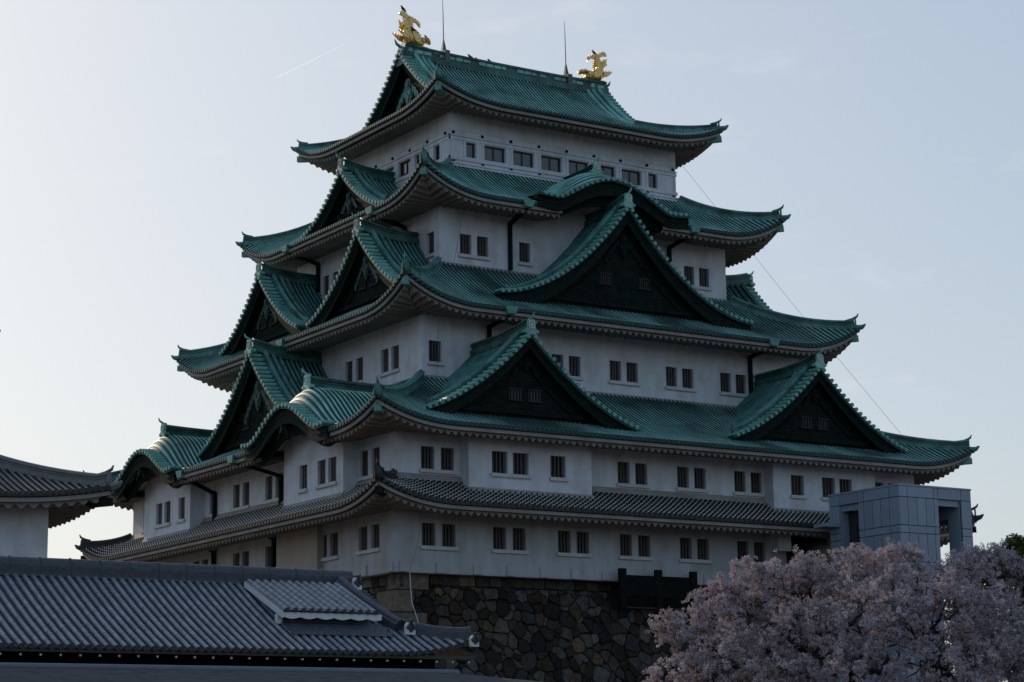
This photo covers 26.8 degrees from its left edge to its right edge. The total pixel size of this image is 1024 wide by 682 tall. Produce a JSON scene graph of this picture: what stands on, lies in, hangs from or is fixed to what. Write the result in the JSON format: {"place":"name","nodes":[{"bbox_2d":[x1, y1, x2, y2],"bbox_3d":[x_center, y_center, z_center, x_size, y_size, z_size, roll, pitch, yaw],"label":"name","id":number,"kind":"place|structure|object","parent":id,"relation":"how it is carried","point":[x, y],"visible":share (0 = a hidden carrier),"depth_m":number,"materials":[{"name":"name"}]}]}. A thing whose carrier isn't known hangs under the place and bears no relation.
{"place":"outdoors","nodes":[
{"label":"outdoors","id":0,"kind":"place"},
{"bbox_2d":[0,555,479,668],"bbox_3d":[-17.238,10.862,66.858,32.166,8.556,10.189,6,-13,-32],"label":"palace hall","id":1,"kind":"structure","parent":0,"point":[70,610],"depth_m":69.38,"materials":[{"name":"grey tile"}]},
{"bbox_2d":[0,662,539,681],"bbox_3d":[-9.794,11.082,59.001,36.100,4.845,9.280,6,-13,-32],"label":"shingled roof building","id":2,"kind":"structure","parent":0,"point":[40,672],"depth_m":64.61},
{"bbox_2d":[0,0,1023,681],"label":"sky","id":3,"kind":"structure","parent":0,"point":[140,140],"materials":[{"name":"blue"}]},
{"bbox_2d":[814,483,972,681],"bbox_3d":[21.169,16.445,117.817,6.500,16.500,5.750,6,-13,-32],"label":"lift tower","id":4,"kind":"structure","parent":0,"point":[906,514],"depth_m":117.14,"materials":[{"name":"grey metal"}]},
{"bbox_2d":[951,533,1023,672],"bbox_3d":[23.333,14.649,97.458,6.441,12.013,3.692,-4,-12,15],"label":"tree","id":5,"kind":"object","parent":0,"point":[1018,543],"visible":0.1,"depth_m":97.83,"materials":[{"name":"green plant"}]},
{"label":"ground","id":6,"kind":"structure","parent":0,"visible":0},
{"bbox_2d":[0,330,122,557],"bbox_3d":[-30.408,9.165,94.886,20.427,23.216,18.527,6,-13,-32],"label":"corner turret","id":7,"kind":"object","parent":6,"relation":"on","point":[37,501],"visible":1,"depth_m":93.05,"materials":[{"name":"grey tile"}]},
{"bbox_2d":[361,573,868,681],"bbox_3d":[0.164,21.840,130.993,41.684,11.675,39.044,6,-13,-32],"label":"stone base","id":8,"kind":"object","parent":6,"relation":"on","point":[544,630],"visible":0.38,"depth_m":113.23,"materials":[{"name":"black stone"}]},
{"bbox_2d":[74,0,983,622],"bbox_3d":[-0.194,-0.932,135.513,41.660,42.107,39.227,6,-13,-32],"label":"castle keep","id":9,"kind":"structure","parent":8,"relation":"on","point":[500,320],"depth_m":123.94,"materials":[{"name":"paint"}]},
{"bbox_2d":[158,504,161,524],"bbox_3d":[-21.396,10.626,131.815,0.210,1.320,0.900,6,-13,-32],"label":"window","id":10,"kind":"structure","parent":9,"relation":"in","point":[160,505],"depth_m":131.90,"materials":[{"name":"black"}]},
{"bbox_2d":[153,501,170,528],"bbox_3d":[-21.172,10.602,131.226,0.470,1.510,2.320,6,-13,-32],"label":"window","id":11,"kind":"structure","parent":9,"relation":"in","point":[168,523],"depth_m":130.87,"materials":[{"name":"black"}]},
{"bbox_2d":[176,497,184,523],"bbox_3d":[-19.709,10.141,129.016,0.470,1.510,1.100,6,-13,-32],"label":"window","id":12,"kind":"structure","parent":9,"relation":"in","point":[182,519],"depth_m":129.10,"materials":[{"name":"paint"}]},
{"bbox_2d":[235,553,239,565],"bbox_3d":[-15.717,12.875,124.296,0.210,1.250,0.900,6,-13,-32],"label":"window","id":13,"kind":"structure","parent":9,"relation":"in","point":[237,562],"depth_m":124.39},
{"bbox_2d":[236,484,239,507],"bbox_3d":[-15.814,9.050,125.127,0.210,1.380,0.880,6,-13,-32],"label":"window","id":14,"kind":"structure","parent":9,"relation":"in","point":[237,486],"depth_m":125.15,"materials":[{"name":"black"}]},
{"bbox_2d":[230,482,249,511],"bbox_3d":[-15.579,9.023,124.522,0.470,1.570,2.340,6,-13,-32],"label":"window","id":15,"kind":"structure","parent":9,"relation":"in","point":[247,505],"depth_m":124.21,"materials":[{"name":"black"}]},
{"bbox_2d":[245,551,248,565],"bbox_3d":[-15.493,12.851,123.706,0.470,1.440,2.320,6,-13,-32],"label":"window","id":16,"kind":"structure","parent":9,"relation":"in","point":[246,553],"depth_m":123.36,"materials":[{"name":"paint"}]},
{"bbox_2d":[268,476,271,499],"bbox_3d":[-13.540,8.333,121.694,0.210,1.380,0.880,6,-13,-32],"label":"window","id":17,"kind":"structure","parent":9,"relation":"in","point":[269,478],"depth_m":121.78,"materials":[{"name":"black glass"}]},
{"bbox_2d":[268,546,275,567],"bbox_3d":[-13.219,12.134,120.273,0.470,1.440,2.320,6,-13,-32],"label":"window","id":18,"kind":"structure","parent":9,"relation":"in","point":[269,548],"depth_m":121.01,"materials":[{"name":"black glass"}]},
{"bbox_2d":[262,473,282,504],"bbox_3d":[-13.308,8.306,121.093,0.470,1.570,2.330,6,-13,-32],"label":"window","id":19,"kind":"structure","parent":9,"relation":"in","point":[275,499],"depth_m":120.95,"materials":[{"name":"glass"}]},
{"bbox_2d":[296,465,307,493],"bbox_3d":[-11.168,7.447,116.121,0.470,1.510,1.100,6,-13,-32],"label":"window","id":20,"kind":"structure","parent":9,"relation":"in","point":[304,489],"depth_m":116.20,"materials":[{"name":"black"}]},
{"bbox_2d":[320,460,325,483],"bbox_3d":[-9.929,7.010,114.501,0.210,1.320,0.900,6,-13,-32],"label":"window","id":21,"kind":"structure","parent":9,"relation":"in","point":[322,463],"depth_m":114.57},
{"bbox_2d":[324,535,326,557],"bbox_3d":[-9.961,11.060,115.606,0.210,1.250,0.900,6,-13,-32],"label":"window","id":22,"kind":"structure","parent":9,"relation":"in","point":[325,550],"depth_m":115.49,"materials":[{"name":"black glass"}]},
{"bbox_2d":[314,457,336,489],"bbox_3d":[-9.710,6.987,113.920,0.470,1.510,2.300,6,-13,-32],"label":"window","id":23,"kind":"structure","parent":9,"relation":"in","point":[333,460],"depth_m":113.59,"materials":[{"name":"black glass"}]},
{"bbox_2d":[325,276,328,294],"bbox_3d":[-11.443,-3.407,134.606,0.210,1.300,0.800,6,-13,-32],"label":"window","id":24,"kind":"structure","parent":9,"relation":"in","point":[326,278],"depth_m":134.67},
{"bbox_2d":[321,533,338,561],"bbox_3d":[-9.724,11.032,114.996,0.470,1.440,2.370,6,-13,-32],"label":"window","id":25,"kind":"structure","parent":9,"relation":"in","point":[335,556],"depth_m":114.60,"materials":[{"name":"black glass"}]},
{"bbox_2d":[348,361,351,380],"bbox_3d":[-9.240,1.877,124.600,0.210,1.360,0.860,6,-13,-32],"label":"window","id":26,"kind":"structure","parent":9,"relation":"in","point":[350,363],"depth_m":124.70,"materials":[{"name":"black glass"}]},
{"bbox_2d":[356,358,363,382],"bbox_3d":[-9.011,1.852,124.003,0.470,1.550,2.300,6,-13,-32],"label":"window","id":27,"kind":"structure","parent":9,"relation":"in","point":[360,361],"depth_m":123.62,"materials":[{"name":"paint"}]},
{"bbox_2d":[362,527,366,549],"bbox_3d":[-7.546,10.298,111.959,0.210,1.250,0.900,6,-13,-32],"label":"window","id":28,"kind":"structure","parent":9,"relation":"in","point":[364,529],"depth_m":112.02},
{"bbox_2d":[363,451,367,475],"bbox_3d":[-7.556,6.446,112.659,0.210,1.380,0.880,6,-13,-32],"label":"window","id":29,"kind":"structure","parent":9,"relation":"in","point":[365,454],"depth_m":112.65,"materials":[{"name":"black"}]},
{"bbox_2d":[356,524,380,554],"bbox_3d":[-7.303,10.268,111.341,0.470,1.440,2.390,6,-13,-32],"label":"window","id":30,"kind":"structure","parent":9,"relation":"in","point":[376,548],"depth_m":110.93,"materials":[{"name":"black glass"}]},
{"bbox_2d":[357,447,379,481],"bbox_3d":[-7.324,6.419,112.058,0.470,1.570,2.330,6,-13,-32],"label":"window","id":31,"kind":"structure","parent":9,"relation":"in","point":[377,450],"depth_m":111.81,"materials":[{"name":"paint"}]},
{"bbox_2d":[384,349,388,371],"bbox_3d":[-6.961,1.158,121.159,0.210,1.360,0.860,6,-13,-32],"label":"window","id":32,"kind":"structure","parent":9,"relation":"in","point":[386,354],"depth_m":121.16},
{"bbox_2d":[378,346,399,377],"bbox_3d":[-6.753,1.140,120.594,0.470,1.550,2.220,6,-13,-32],"label":"window","id":33,"kind":"structure","parent":9,"relation":"in","point":[396,369],"depth_m":120.27,"materials":[{"name":"black"}]},
{"bbox_2d":[400,160,409,176],"bbox_3d":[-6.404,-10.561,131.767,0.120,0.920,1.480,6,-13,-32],"label":"window","id":34,"kind":"structure","parent":9,"relation":"in","point":[404,167],"depth_m":132.00,"materials":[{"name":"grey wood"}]},
{"bbox_2d":[425,232,434,258],"bbox_3d":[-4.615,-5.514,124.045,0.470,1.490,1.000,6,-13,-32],"label":"window","id":35,"kind":"structure","parent":9,"relation":"in","point":[431,236],"depth_m":124.09,"materials":[{"name":"black glass"}]},
{"bbox_2d":[427,341,443,365],"bbox_3d":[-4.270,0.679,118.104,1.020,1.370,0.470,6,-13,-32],"label":"window","id":36,"kind":"structure","parent":9,"relation":"in","point":[433,346],"depth_m":118.15,"materials":[{"name":"black glass"}]},
{"bbox_2d":[419,446,456,474],"bbox_3d":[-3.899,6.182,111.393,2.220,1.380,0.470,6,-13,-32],"label":"window","id":37,"kind":"structure","parent":9,"relation":"in","point":[426,452],"depth_m":111.15,"materials":[{"name":"paint"}]},
{"bbox_2d":[436,145,439,159],"bbox_3d":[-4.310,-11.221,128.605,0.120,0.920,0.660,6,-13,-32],"label":"window","id":38,"kind":"structure","parent":9,"relation":"in","point":[438,147],"depth_m":128.77,"materials":[{"name":"grey wood"}]},
{"bbox_2d":[420,523,458,550],"bbox_3d":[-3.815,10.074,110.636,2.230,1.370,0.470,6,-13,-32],"label":"window","id":39,"kind":"structure","parent":9,"relation":"in","point":[427,528],"depth_m":110.39,"materials":[{"name":"black glass"}]},
{"bbox_2d":[441,448,451,469],"bbox_3d":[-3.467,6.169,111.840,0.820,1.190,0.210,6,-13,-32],"label":"window","id":40,"kind":"structure","parent":9,"relation":"in","point":[446,454],"depth_m":111.81,"materials":[{"name":"black glass"}]},
{"bbox_2d":[442,524,452,546],"bbox_3d":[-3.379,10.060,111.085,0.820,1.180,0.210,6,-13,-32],"label":"window","id":41,"kind":"structure","parent":9,"relation":"in","point":[447,530],"depth_m":111.04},
{"bbox_2d":[466,143,473,157],"bbox_3d":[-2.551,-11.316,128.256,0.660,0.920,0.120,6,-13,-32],"label":"window","id":42,"kind":"structure","parent":9,"relation":"in","point":[469,147],"depth_m":128.28,"materials":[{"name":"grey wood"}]},
{"bbox_2d":[458,234,490,260],"bbox_3d":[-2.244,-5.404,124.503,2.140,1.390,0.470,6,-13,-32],"label":"window","id":43,"kind":"structure","parent":9,"relation":"in","point":[464,240],"depth_m":124.27,"materials":[{"name":"paint"}]},
{"bbox_2d":[477,237,485,256],"bbox_3d":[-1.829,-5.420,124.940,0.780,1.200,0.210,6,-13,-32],"label":"window","id":44,"kind":"structure","parent":9,"relation":"in","point":[481,242],"depth_m":124.91,"materials":[{"name":"black"}]},
{"bbox_2d":[484,146,503,162],"bbox_3d":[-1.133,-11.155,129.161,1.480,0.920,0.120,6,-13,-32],"label":"window","id":45,"kind":"structure","parent":9,"relation":"in","point":[491,154],"depth_m":129.19,"materials":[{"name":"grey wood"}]},
{"bbox_2d":[491,527,528,554],"bbox_3d":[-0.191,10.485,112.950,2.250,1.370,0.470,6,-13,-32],"label":"window","id":46,"kind":"structure","parent":9,"relation":"in","point":[498,533],"depth_m":112.71,"materials":[{"name":"black"}]},
{"bbox_2d":[490,451,531,478],"bbox_3d":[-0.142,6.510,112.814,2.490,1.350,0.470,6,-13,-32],"label":"window","id":47,"kind":"structure","parent":9,"relation":"in","point":[498,458],"depth_m":112.57,"materials":[{"name":"black"}]},
{"bbox_2d":[513,528,522,549],"bbox_3d":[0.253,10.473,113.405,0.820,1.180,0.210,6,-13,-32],"label":"window","id":48,"kind":"structure","parent":9,"relation":"in","point":[517,533],"depth_m":113.37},
{"bbox_2d":[513,453,525,474],"bbox_3d":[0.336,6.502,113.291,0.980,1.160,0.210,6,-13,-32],"label":"window","id":49,"kind":"structure","parent":9,"relation":"in","point":[519,460],"depth_m":113.29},
{"bbox_2d":[513,151,532,167],"bbox_3d":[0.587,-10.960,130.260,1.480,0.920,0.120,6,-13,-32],"label":"window","id":50,"kind":"structure","parent":9,"relation":"in","point":[519,158],"depth_m":130.27,"materials":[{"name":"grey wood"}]},
{"bbox_2d":[518,243,532,266],"bbox_3d":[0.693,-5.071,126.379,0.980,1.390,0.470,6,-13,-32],"label":"window","id":51,"kind":"structure","parent":9,"relation":"in","point":[523,248],"depth_m":126.41,"materials":[{"name":"black"}]},
{"bbox_2d":[541,156,559,171],"bbox_3d":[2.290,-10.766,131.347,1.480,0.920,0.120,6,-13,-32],"label":"window","id":52,"kind":"structure","parent":9,"relation":"in","point":[547,163],"depth_m":131.35,"materials":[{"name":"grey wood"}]},
{"bbox_2d":[549,456,568,481],"bbox_3d":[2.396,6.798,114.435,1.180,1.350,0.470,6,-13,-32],"label":"window","id":53,"kind":"structure","parent":9,"relation":"in","point":[556,463],"depth_m":114.48,"materials":[{"name":"black"}]},
{"bbox_2d":[551,354,583,380],"bbox_3d":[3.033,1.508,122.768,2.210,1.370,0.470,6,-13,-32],"label":"window","id":54,"kind":"structure","parent":9,"relation":"in","point":[558,357],"depth_m":122.70,"materials":[{"name":"glass"}]},
{"bbox_2d":[569,356,578,376],"bbox_3d":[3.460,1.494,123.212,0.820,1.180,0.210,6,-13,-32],"label":"window","id":55,"kind":"structure","parent":9,"relation":"in","point":[573,362],"depth_m":123.15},
{"bbox_2d":[557,531,591,557],"bbox_3d":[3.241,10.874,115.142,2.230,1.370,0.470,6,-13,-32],"label":"window","id":56,"kind":"structure","parent":9,"relation":"in","point":[562,535],"depth_m":114.90,"materials":[{"name":"paint"}]},
{"bbox_2d":[569,160,586,173],"bbox_3d":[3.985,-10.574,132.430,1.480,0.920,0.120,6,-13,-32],"label":"window","id":57,"kind":"structure","parent":9,"relation":"in","point":[574,166],"depth_m":132.38,"materials":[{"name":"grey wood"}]},
{"bbox_2d":[576,532,586,553],"bbox_3d":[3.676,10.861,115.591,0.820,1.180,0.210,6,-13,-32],"label":"window","id":58,"kind":"structure","parent":9,"relation":"in","point":[581,536],"depth_m":115.55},
{"bbox_2d":[601,166,613,176],"bbox_3d":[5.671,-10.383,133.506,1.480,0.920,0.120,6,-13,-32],"label":"window","id":59,"kind":"structure","parent":9,"relation":"in","point":[608,171],"depth_m":133.75,"materials":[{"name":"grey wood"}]},
{"bbox_2d":[609,361,640,386],"bbox_3d":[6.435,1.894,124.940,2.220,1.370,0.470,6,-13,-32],"label":"window","id":60,"kind":"structure","parent":9,"relation":"in","point":[614,366],"depth_m":124.70,"materials":[{"name":"black glass"}]},
{"bbox_2d":[626,363,635,382],"bbox_3d":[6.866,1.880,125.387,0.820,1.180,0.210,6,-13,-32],"label":"window","id":61,"kind":"structure","parent":9,"relation":"in","point":[630,367],"depth_m":125.37,"materials":[{"name":"black"}]},
{"bbox_2d":[622,169,639,185],"bbox_3d":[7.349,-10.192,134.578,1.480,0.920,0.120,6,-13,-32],"label":"window","id":62,"kind":"structure","parent":9,"relation":"in","point":[631,176],"depth_m":134.67,"materials":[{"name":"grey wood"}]},
{"bbox_2d":[616,462,650,488],"bbox_3d":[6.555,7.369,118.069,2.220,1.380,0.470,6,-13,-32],"label":"window","id":63,"kind":"structure","parent":9,"relation":"in","point":[622,467],"depth_m":117.80,"materials":[{"name":"black glass"}]},
{"bbox_2d":[619,534,653,560],"bbox_3d":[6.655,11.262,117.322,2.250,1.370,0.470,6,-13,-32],"label":"window","id":64,"kind":"structure","parent":9,"relation":"in","point":[624,539],"depth_m":117.06,"materials":[{"name":"paint"}]},
{"bbox_2d":[635,463,644,484],"bbox_3d":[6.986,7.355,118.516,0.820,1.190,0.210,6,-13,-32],"label":"window","id":65,"kind":"structure","parent":9,"relation":"in","point":[639,468],"depth_m":118.49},
{"bbox_2d":[638,535,647,556],"bbox_3d":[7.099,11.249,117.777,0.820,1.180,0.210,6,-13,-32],"label":"window","id":66,"kind":"structure","parent":9,"relation":"in","point":[642,540],"depth_m":117.74,"materials":[{"name":"black wood"}]},
{"bbox_2d":[648,174,655,187],"bbox_3d":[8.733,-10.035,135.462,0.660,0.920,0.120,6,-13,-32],"label":"window","id":67,"kind":"structure","parent":9,"relation":"in","point":[651,178],"depth_m":135.52,"materials":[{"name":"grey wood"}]},
{"bbox_2d":[665,367,695,391],"bbox_3d":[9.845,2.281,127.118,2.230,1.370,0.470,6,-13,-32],"label":"window","id":68,"kind":"structure","parent":9,"relation":"in","point":[670,372],"depth_m":126.88,"materials":[{"name":"black glass"}]},
{"bbox_2d":[682,369,690,387],"bbox_3d":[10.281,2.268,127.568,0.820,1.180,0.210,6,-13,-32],"label":"window","id":69,"kind":"structure","parent":9,"relation":"in","point":[686,374],"depth_m":127.53,"materials":[{"name":"black"}]},
{"bbox_2d":[676,467,708,492],"bbox_3d":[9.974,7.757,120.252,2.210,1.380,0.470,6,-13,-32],"label":"window","id":70,"kind":"structure","parent":9,"relation":"in","point":[681,471],"depth_m":120.01,"materials":[{"name":"black"}]},
{"bbox_2d":[679,538,711,563],"bbox_3d":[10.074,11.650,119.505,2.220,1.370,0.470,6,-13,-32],"label":"window","id":71,"kind":"structure","parent":9,"relation":"in","point":[684,542],"depth_m":119.25,"materials":[{"name":"paint"}]},
{"bbox_2d":[684,266,711,290],"bbox_3d":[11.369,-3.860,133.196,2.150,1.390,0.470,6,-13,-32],"label":"window","id":72,"kind":"structure","parent":9,"relation":"in","point":[687,270],"depth_m":133.03,"materials":[{"name":"black glass"}]},
{"bbox_2d":[694,468,703,488],"bbox_3d":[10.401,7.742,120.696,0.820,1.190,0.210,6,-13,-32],"label":"window","id":73,"kind":"structure","parent":9,"relation":"in","point":[698,473],"depth_m":120.65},
{"bbox_2d":[697,539,706,559],"bbox_3d":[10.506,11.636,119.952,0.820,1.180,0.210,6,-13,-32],"label":"window","id":74,"kind":"structure","parent":9,"relation":"in","point":[701,543],"depth_m":119.92,"materials":[{"name":"black glass"}]},
{"bbox_2d":[699,268,706,286],"bbox_3d":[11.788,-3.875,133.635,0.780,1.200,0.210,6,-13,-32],"label":"window","id":75,"kind":"structure","parent":9,"relation":"in","point":[702,273],"depth_m":133.58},
{"bbox_2d":[719,373,748,396],"bbox_3d":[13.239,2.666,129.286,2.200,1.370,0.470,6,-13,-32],"label":"window","id":76,"kind":"structure","parent":9,"relation":"in","point":[724,378],"depth_m":129.03,"materials":[{"name":"paint"}]},
{"bbox_2d":[735,375,743,393],"bbox_3d":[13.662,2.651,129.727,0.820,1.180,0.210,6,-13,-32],"label":"window","id":77,"kind":"structure","parent":9,"relation":"in","point":[739,379],"depth_m":129.70,"materials":[{"name":"black glass"}]},
{"bbox_2d":[733,471,764,496],"bbox_3d":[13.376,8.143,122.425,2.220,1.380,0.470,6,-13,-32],"label":"window","id":78,"kind":"structure","parent":9,"relation":"in","point":[738,476],"depth_m":122.17,"materials":[{"name":"paint"}]},
{"bbox_2d":[737,541,766,566],"bbox_3d":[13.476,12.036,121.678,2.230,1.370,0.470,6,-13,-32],"label":"window","id":79,"kind":"structure","parent":9,"relation":"in","point":[741,546],"depth_m":121.45,"materials":[{"name":"black glass"}]},
{"bbox_2d":[750,472,759,492],"bbox_3d":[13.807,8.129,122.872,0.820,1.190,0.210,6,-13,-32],"label":"window","id":80,"kind":"structure","parent":9,"relation":"in","point":[755,484],"depth_m":122.85,"materials":[{"name":"black"}]},
{"bbox_2d":[754,542,762,562],"bbox_3d":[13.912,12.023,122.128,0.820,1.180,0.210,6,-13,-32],"label":"window","id":81,"kind":"structure","parent":9,"relation":"in","point":[758,547],"depth_m":122.08,"materials":[{"name":"black glass"}]},
{"bbox_2d":[790,475,806,498],"bbox_3d":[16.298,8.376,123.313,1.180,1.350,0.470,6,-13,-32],"label":"window","id":82,"kind":"structure","parent":9,"relation":"in","point":[796,491],"depth_m":123.36,"materials":[{"name":"black"}]},
{"bbox_2d":[786,537,828,588],"bbox_3d":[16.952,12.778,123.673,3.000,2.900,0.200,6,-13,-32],"label":"doorway","id":83,"kind":"structure","parent":9,"relation":"in","point":[805,544],"depth_m":123.79,"materials":[{"name":"black"}]},
{"bbox_2d":[821,478,832,500],"bbox_3d":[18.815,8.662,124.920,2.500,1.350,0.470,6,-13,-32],"label":"window","id":84,"kind":"structure","parent":9,"relation":"in","point":[826,482],"depth_m":124.64,"materials":[{"name":"black"}]},
{"bbox_2d":[839,479,849,492],"bbox_3d":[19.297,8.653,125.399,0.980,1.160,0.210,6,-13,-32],"label":"window","id":85,"kind":"structure","parent":9,"relation":"in","point":[843,484],"depth_m":125.41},
{"bbox_2d":[618,568,697,609],"bbox_3d":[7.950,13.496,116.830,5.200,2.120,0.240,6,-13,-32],"label":"timber screen","id":86,"kind":"object","parent":8,"relation":"on","point":[657,586],"visible":0.92,"depth_m":116.60,"materials":[{"name":"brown wood"}]},
{"bbox_2d":[642,537,1023,681],"bbox_3d":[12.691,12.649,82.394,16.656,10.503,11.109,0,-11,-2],"label":"cherry tree","id":87,"kind":"object","parent":6,"relation":"on","point":[966,637],"visible":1,"depth_m":81.80,"materials":[{"name":"pink plant"}]},
{"bbox_2d":[936,541,1023,681],"bbox_3d":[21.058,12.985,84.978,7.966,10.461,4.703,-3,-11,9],"label":"cherry tree","id":88,"kind":"object","parent":6,"relation":"on","point":[1005,556],"visible":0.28,"depth_m":86.35,"materials":[{"name":"pink plant"}]}
]}

